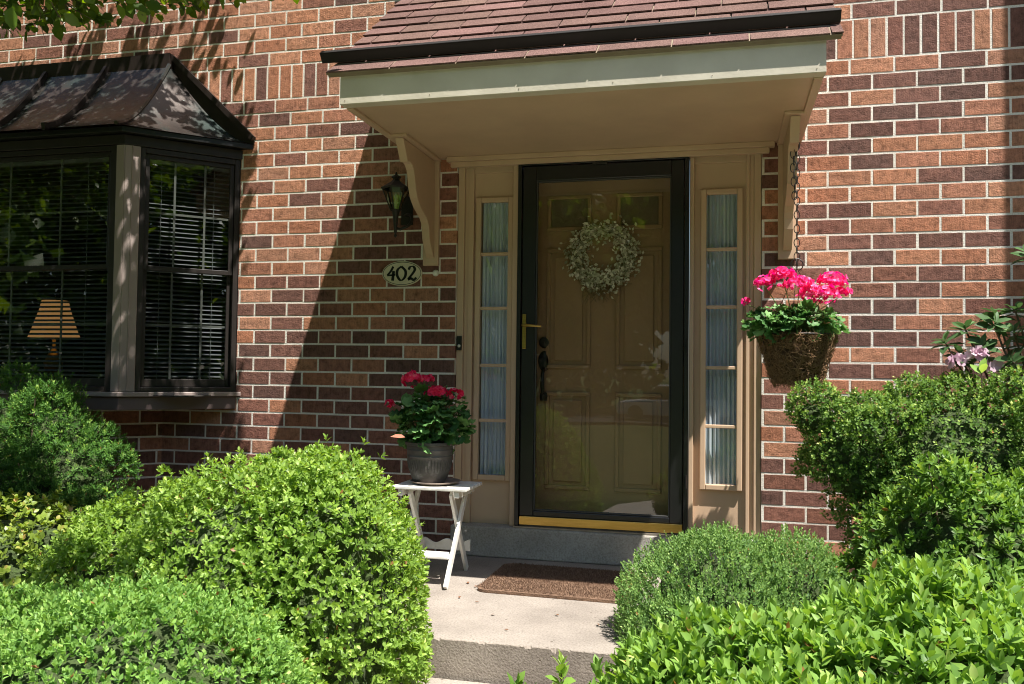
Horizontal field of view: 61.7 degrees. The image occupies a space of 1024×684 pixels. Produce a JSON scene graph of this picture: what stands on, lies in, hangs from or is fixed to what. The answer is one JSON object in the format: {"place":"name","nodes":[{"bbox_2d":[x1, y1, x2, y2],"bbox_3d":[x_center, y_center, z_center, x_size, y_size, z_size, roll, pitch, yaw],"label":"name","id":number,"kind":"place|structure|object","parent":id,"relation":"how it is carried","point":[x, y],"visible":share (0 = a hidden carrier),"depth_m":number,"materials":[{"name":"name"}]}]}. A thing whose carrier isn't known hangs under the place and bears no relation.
{"place":"outdoors","nodes":[
{"label":"outdoors","id":0,"kind":"place"},
{"bbox_2d":[402,555,682,683],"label":"porch slab","id":1,"kind":"structure","parent":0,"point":[472,640],"depth_m":3.36,"materials":[{"name":"concrete"}]},
{"bbox_2d":[393,479,481,589],"bbox_3d":[-0.373,0.926,4.185,0.375,0.459,0.430,0,-2,14],"label":"folding table","id":2,"kind":"object","parent":1,"relation":"on","point":[461,489],"visible":0.86,"depth_m":4.16,"materials":[{"name":"white paint"}]},
{"bbox_2d":[410,477,460,485],"bbox_3d":[-0.377,0.688,4.218,0.248,0.016,0.248,0,-2,14],"label":"plant saucer","id":3,"kind":"object","parent":2,"relation":"on","point":[449,481],"visible":0.59,"depth_m":4.14,"materials":[{"name":"plastic"}]},
{"bbox_2d":[385,370,476,482],"bbox_3d":[-0.405,0.411,4.225,0.462,0.548,0.365,0,-2,14],"label":"potted geranium","id":4,"kind":"object","parent":3,"relation":"on","point":[430,439],"visible":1,"depth_m":4.15,"materials":[{"name":"plant"}]},
{"bbox_2d":[476,562,645,603],"bbox_3d":[0.253,1.143,4.099,0.748,0.025,0.576,0,-2,14],"label":"door mat","id":5,"kind":"object","parent":1,"relation":"on","point":[568,583],"depth_m":4.04,"materials":[{"name":"brown carpet"}]},
{"bbox_2d":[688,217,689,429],"label":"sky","id":6,"kind":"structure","parent":0,"point":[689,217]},
{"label":"garden bed","id":7,"kind":"structure","parent":0,"visible":0},
{"bbox_2d":[0,486,122,626],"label":"shrub","id":8,"kind":"object","parent":7,"relation":"on","point":[19,534],"visible":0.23,"depth_m":3.28,"materials":[{"name":"green plant"}]},
{"bbox_2d":[0,356,143,541],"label":"yew bush","id":9,"kind":"object","parent":7,"relation":"on","point":[45,448],"visible":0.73,"depth_m":4.12,"materials":[{"name":"green plant"}]},
{"bbox_2d":[0,0,298,44],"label":"shade tree","id":10,"kind":"object","parent":7,"relation":"on","point":[54,13],"visible":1,"depth_m":3.96,"materials":[{"name":"green plant"}]},
{"bbox_2d":[0,557,319,683],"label":"clipped bush","id":11,"kind":"object","parent":7,"relation":"on","point":[98,642],"visible":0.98,"depth_m":2.15,"materials":[{"name":"green plant"}]},
{"bbox_2d":[0,433,435,683],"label":"azalea bush","id":12,"kind":"object","parent":7,"relation":"on","point":[322,560],"visible":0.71,"depth_m":2.80,"materials":[{"name":"green plant"}]},
{"bbox_2d":[398,677,488,683],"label":"porch step","id":13,"kind":"object","parent":7,"relation":"on","point":[439,681],"depth_m":3.17,"materials":[{"name":"concrete"}]},
{"bbox_2d":[0,0,1023,577],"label":"townhouse","id":14,"kind":"structure","parent":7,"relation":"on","point":[196,224],"depth_m":4.70,"materials":[{"name":"brick"}]},
{"bbox_2d":[27,296,79,377],"bbox_3d":[-3.107,-0.001,5.811,0.320,0.622,0.320,0,-2,14],"label":"table lamp","id":15,"kind":"object","parent":14,"relation":"on","point":[53,313],"visible":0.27,"depth_m":5.74,"materials":[{"name":"brown fabric"}]},
{"bbox_2d":[0,53,255,409],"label":"bay window","id":16,"kind":"structure","parent":14,"relation":"in","point":[153,91],"depth_m":5.02,"materials":[{"name":"brown metal"}]},
{"bbox_2d":[381,172,412,237],"bbox_3d":[-0.635,-0.763,4.786,0.158,0.369,0.218,0,-2,14],"label":"wall lantern","id":17,"kind":"object","parent":14,"relation":"attached to","point":[395,184],"depth_m":4.76,"materials":[{"name":"black metal"}]},
{"bbox_2d":[382,261,422,285],"bbox_3d":[-0.625,-0.390,4.877,0.242,0.142,0.014,0,-2,14],"label":"number plaque","id":18,"kind":"object","parent":14,"relation":"attached to","point":[402,273],"visible":1,"depth_m":4.87,"materials":[{"name":"ceramic"}]},
{"bbox_2d":[433,270,438,275],"bbox_3d":[-0.433,-0.389,4.830,0.038,0.037,0.012,0,-2,14],"label":"mortar daub","id":19,"kind":"object","parent":14,"relation":"attached to","point":[435,272],"visible":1,"depth_m":4.83,"materials":[{"name":"white paint"}]},
{"bbox_2d":[456,336,461,349],"bbox_3d":[-0.296,0.007,4.798,0.029,0.080,0.018,0,-2,14],"label":"doorbell","id":20,"kind":"object","parent":14,"relation":"attached to","point":[459,342],"visible":1,"depth_m":4.79,"materials":[{"name":"black paint"}]},
{"bbox_2d":[514,157,689,533],"bbox_3d":[0.473,0.003,4.582,0.924,1.991,0.096,0,-2,14],"label":"storm door","id":21,"kind":"structure","parent":14,"relation":"in","point":[677,169],"depth_m":4.59,"materials":[{"name":"black paint"}]},
{"bbox_2d":[535,178,669,514],"bbox_3d":[0.502,0.004,4.721,0.870,1.980,0.111,0,-2,14],"label":"front door","id":22,"kind":"structure","parent":14,"relation":"in","point":[602,397],"depth_m":4.72,"materials":[{"name":"paint"}]},
{"bbox_2d":[558,212,643,302],"bbox_3d":[0.484,-0.459,4.705,0.480,0.504,0.066,0,-2,14],"label":"door wreath","id":23,"kind":"object","parent":22,"relation":"attached to","point":[626,265],"depth_m":4.70,"materials":[{"name":"green plant"}]},
{"bbox_2d":[740,142,852,390],"bbox_3d":[1.328,-0.395,4.008,0.501,1.263,0.430,0,-2,14],"label":"hanging basket","id":24,"kind":"object","parent":14,"relation":"hanging from","point":[796,345],"visible":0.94,"depth_m":3.91,"materials":[{"name":"brown wicker"}]},
{"bbox_2d":[507,649,575,683],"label":"leafy shoot","id":25,"kind":"object","parent":7,"relation":"on","point":[562,668],"visible":0.99,"depth_m":2.36,"materials":[{"name":"green plant"}]},
{"bbox_2d":[608,519,854,653],"bbox_3d":[0.850,1.100,3.261,1.025,0.858,0.973,0,-2,14],"label":"boxwood bush","id":26,"kind":"object","parent":7,"relation":"on","point":[772,573],"visible":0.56,"depth_m":3.20,"materials":[{"name":"green plant"}]},
{"bbox_2d":[524,552,1023,683],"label":"broadleaf bush","id":27,"kind":"object","parent":7,"relation":"on","point":[965,632],"visible":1,"depth_m":1.93,"materials":[{"name":"green plant"}]},
{"bbox_2d":[783,364,1023,549],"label":"japanese holly","id":28,"kind":"object","parent":7,"relation":"on","point":[859,453],"visible":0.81,"depth_m":3.57,"materials":[{"name":"green plant"}]},
{"bbox_2d":[816,447,1023,619],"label":"glossy azalea","id":29,"kind":"object","parent":7,"relation":"on","point":[980,522],"visible":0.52,"depth_m":2.97,"materials":[{"name":"green plant"}]},
{"bbox_2d":[929,245,1023,416],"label":"rhododendron","id":30,"kind":"object","parent":7,"relation":"on","point":[980,348],"visible":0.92,"depth_m":3.70,"materials":[{"name":"green plant"}]},
{"bbox_2d":[970,358,987,410],"bbox_3d":[1.953,0.672,3.562,0.056,1.216,0.123,0,-2,14],"label":"pokeweed shoot","id":31,"kind":"object","parent":7,"relation":"on","point":[981,367],"visible":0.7,"depth_m":3.59,"materials":[{"name":"green plant"}]}
]}

